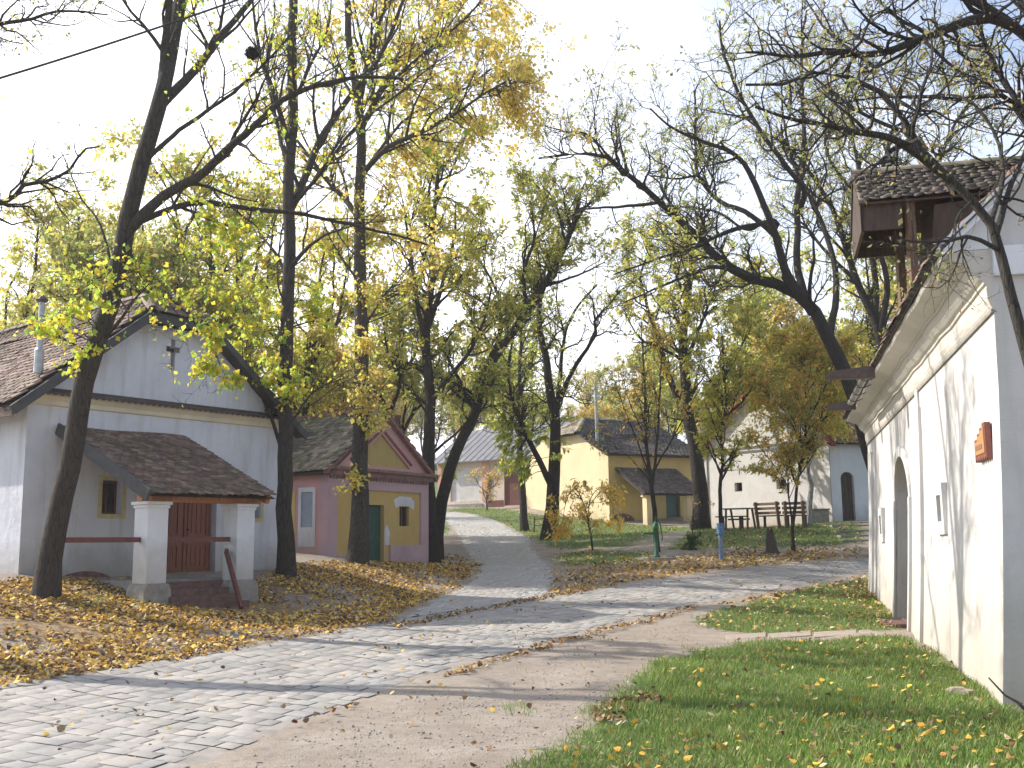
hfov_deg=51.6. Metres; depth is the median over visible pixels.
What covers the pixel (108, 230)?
thin tree
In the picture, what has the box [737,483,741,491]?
window
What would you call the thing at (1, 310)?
acacia tree
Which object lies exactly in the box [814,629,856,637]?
paving slab
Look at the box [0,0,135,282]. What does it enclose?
locust tree
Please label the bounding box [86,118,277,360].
acacia tree
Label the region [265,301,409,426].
autumn tree
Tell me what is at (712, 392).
young tree
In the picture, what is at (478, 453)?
farmhouse
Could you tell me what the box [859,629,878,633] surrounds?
paving slab
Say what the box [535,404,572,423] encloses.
acacia tree
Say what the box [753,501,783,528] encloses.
wooden bench
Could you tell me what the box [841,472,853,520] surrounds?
door
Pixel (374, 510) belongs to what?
door
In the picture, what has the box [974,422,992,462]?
wooden sign
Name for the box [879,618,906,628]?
doorstep
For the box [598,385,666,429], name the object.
acacia tree
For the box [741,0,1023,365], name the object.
locust tree
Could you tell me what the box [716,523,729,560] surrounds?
water pump
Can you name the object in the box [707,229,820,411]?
acacia tree
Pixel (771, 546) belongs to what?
tree stump
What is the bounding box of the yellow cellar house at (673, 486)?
[525,388,692,524]
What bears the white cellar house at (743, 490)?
on the ground at (276, 748)
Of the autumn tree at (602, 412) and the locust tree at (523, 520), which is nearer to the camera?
the locust tree at (523, 520)
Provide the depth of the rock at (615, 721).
9.12 m
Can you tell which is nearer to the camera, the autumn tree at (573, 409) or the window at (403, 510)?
the window at (403, 510)
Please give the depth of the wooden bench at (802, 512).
37.79 m
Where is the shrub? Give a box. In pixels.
[677,531,704,549]
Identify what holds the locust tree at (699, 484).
on the ground at (276, 748)
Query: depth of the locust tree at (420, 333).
35.37 m
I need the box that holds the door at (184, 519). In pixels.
[166,503,210,572]
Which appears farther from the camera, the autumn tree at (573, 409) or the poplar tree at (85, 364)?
the autumn tree at (573, 409)
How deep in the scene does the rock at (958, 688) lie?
10.76 m
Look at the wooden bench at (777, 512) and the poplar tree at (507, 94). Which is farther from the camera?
the wooden bench at (777, 512)
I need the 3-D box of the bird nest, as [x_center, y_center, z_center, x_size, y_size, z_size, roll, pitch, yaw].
[-4.336,-5.507,17.629,0.273,0.284,0.270,-1,-9,0]
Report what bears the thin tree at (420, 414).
on the ground at (276, 748)
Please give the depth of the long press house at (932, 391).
13.31 m
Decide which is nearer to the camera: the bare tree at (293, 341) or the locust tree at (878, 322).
the locust tree at (878, 322)
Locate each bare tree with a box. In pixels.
[259,308,308,375]
[408,400,447,470]
[496,371,565,420]
[555,345,628,420]
[586,369,631,417]
[667,367,701,440]
[696,349,717,435]
[781,165,908,380]
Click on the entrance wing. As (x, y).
(849, 484)
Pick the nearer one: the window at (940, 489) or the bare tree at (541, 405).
the window at (940, 489)
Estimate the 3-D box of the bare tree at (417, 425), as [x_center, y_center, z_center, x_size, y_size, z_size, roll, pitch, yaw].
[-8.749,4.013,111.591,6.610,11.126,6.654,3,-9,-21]
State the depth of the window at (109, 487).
21.65 m
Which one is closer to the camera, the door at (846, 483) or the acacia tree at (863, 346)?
the door at (846, 483)
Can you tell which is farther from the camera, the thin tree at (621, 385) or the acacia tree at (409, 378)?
the thin tree at (621, 385)
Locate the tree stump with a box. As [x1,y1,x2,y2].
[765,527,779,554]
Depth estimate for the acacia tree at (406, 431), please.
95.52 m
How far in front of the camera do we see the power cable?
15.55 m
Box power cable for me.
[0,0,238,78]
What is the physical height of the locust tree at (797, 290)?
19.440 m
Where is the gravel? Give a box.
[213,624,703,767]
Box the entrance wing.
[826,410,868,521]
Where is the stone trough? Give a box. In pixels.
[806,508,829,523]
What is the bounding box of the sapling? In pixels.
[685,497,714,533]
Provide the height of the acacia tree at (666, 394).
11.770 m
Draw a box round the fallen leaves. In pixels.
[0,508,1023,767]
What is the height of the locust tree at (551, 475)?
12.149 m
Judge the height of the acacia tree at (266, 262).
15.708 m
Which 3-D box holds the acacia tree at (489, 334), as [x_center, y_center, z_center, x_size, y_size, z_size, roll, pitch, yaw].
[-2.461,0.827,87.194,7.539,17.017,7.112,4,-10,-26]
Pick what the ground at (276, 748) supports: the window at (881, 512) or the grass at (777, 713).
the grass at (777, 713)
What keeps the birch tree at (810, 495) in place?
on the ground at (276, 748)
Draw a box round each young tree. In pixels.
[464,466,507,509]
[544,478,628,550]
[570,302,716,551]
[671,292,792,550]
[733,311,875,551]
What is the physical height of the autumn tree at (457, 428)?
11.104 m
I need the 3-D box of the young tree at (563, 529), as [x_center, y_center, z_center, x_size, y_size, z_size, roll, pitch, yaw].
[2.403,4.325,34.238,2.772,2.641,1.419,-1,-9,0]
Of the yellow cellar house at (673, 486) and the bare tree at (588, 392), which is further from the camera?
the bare tree at (588, 392)
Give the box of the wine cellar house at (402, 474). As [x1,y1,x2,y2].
[291,408,438,562]
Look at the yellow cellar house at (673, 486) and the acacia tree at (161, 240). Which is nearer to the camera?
the acacia tree at (161, 240)
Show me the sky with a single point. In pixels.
(116, 82)
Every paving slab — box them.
[726,632,765,639]
[769,631,810,638]
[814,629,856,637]
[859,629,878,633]
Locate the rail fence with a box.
[528,517,542,530]
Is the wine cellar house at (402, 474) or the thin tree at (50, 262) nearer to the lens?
the wine cellar house at (402, 474)
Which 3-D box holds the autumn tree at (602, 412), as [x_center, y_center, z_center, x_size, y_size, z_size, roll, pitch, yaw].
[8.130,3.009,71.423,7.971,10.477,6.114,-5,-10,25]
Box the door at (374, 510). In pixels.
[369,505,379,560]
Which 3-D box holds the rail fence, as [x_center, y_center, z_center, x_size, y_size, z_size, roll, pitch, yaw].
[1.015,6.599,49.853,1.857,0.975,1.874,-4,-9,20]
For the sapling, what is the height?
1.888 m
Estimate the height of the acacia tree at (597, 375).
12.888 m
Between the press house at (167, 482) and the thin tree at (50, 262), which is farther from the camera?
the thin tree at (50, 262)
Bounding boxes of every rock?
[607,719,627,723]
[945,686,977,695]
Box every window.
[102,481,116,513]
[399,507,406,525]
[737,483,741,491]
[779,479,785,488]
[878,508,884,541]
[933,482,947,534]
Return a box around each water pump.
[642,517,662,557]
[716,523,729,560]
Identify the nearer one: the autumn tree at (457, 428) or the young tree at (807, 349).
the young tree at (807, 349)
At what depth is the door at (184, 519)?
22.96 m
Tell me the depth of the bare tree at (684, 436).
121.38 m
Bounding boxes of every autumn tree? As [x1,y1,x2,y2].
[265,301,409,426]
[386,387,416,445]
[439,369,495,436]
[563,402,577,417]
[569,353,678,426]
[732,296,872,400]
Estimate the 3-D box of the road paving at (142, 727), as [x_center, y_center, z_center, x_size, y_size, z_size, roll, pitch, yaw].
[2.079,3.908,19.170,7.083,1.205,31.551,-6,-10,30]
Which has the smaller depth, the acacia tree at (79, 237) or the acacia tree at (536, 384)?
the acacia tree at (79, 237)
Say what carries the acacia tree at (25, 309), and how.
on the ground at (276, 748)
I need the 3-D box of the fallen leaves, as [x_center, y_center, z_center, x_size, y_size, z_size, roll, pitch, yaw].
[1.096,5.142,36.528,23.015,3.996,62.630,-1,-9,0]
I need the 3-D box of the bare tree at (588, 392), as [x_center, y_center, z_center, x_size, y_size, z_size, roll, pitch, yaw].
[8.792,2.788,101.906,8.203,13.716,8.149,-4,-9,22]
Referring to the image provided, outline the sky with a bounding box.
[0,0,1023,457]
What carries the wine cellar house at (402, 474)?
on the ground at (276, 748)
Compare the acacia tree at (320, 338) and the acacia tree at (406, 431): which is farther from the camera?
the acacia tree at (406, 431)
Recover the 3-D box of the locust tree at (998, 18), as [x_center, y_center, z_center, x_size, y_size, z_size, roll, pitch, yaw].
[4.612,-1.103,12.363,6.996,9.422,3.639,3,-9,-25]
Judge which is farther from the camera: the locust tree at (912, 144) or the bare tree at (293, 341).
the bare tree at (293, 341)
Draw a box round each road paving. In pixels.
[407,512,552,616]
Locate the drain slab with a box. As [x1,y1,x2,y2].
[635,557,677,560]
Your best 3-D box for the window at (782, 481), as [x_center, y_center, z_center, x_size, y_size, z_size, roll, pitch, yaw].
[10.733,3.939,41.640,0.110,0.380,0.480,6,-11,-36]
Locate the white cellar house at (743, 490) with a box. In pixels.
[701,382,841,527]
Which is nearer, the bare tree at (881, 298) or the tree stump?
the tree stump
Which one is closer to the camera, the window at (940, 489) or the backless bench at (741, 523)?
the window at (940, 489)
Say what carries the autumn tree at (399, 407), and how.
on the ground at (276, 748)
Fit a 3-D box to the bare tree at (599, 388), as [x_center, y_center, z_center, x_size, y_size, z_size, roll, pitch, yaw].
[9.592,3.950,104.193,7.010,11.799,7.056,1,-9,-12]
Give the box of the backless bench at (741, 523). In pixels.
[715,516,747,529]
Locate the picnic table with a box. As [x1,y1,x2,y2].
[722,508,755,529]
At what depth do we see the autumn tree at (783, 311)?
47.47 m
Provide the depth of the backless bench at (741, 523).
38.47 m
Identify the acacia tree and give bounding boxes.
[0,159,122,329]
[0,298,9,318]
[1,207,210,329]
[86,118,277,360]
[86,215,271,372]
[186,136,324,378]
[260,192,397,415]
[293,274,502,482]
[395,371,420,436]
[435,396,459,444]
[441,339,575,427]
[443,295,521,430]
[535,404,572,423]
[575,355,628,417]
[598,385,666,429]
[612,323,723,436]
[672,371,710,434]
[701,271,853,415]
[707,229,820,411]
[825,200,918,358]
[848,229,920,311]
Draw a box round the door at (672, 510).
[666,496,678,517]
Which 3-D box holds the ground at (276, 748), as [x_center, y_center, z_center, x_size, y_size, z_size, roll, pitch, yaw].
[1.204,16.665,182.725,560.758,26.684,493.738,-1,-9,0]
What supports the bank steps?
on the ground at (276, 748)
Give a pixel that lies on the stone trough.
(820, 515)
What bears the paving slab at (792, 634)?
on the ground at (276, 748)
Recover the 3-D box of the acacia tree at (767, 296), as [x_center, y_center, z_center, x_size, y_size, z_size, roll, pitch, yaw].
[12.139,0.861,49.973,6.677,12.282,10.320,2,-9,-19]
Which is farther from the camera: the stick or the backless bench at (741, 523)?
the backless bench at (741, 523)
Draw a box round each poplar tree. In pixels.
[13,0,463,598]
[183,0,495,577]
[217,0,598,564]
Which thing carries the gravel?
on the ground at (276, 748)
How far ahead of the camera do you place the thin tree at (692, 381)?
103.47 m
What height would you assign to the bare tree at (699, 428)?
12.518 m
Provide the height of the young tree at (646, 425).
8.236 m
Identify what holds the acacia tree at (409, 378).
on the ground at (276, 748)
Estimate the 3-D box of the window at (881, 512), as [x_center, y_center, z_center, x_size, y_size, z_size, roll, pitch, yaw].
[7.675,2.927,21.948,0.070,0.700,0.670,-3,-9,14]
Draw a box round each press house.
[0,293,308,608]
[824,156,1023,706]
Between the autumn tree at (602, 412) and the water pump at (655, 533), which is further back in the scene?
the autumn tree at (602, 412)
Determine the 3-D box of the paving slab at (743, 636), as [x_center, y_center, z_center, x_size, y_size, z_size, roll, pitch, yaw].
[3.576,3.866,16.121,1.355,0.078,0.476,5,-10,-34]
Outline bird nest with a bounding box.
[243,45,258,60]
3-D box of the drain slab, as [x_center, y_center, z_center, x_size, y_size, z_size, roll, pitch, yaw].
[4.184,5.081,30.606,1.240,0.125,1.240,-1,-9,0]
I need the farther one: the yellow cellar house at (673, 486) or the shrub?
the yellow cellar house at (673, 486)
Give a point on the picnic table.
(747, 519)
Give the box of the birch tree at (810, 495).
[756,328,863,524]
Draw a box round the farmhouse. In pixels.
[434,421,571,507]
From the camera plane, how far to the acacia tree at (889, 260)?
41.16 m
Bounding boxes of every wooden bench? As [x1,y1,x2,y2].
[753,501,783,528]
[782,501,806,528]
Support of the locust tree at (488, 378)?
on the ground at (276, 748)
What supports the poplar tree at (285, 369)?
on the ground at (276, 748)
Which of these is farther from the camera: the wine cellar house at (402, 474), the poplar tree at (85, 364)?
the wine cellar house at (402, 474)
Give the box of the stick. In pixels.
[988,677,1023,709]
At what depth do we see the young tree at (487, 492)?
64.79 m
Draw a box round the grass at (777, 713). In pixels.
[57,507,1023,767]
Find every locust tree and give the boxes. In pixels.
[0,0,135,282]
[346,90,549,562]
[412,141,638,560]
[468,221,673,539]
[472,272,582,530]
[516,0,870,471]
[602,210,770,529]
[651,0,1023,184]
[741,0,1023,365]
[743,6,1022,366]
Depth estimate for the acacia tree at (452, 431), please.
116.34 m
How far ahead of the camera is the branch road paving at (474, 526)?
29.58 m
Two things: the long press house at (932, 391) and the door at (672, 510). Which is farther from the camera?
the door at (672, 510)
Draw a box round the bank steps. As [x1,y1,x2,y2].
[828,524,868,541]
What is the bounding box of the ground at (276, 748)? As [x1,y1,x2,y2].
[0,464,1023,767]
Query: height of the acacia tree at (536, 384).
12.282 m
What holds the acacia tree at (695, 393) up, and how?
on the ground at (276, 748)
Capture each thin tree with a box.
[1,196,103,325]
[51,204,154,302]
[408,375,436,451]
[564,358,630,418]
[674,368,708,410]

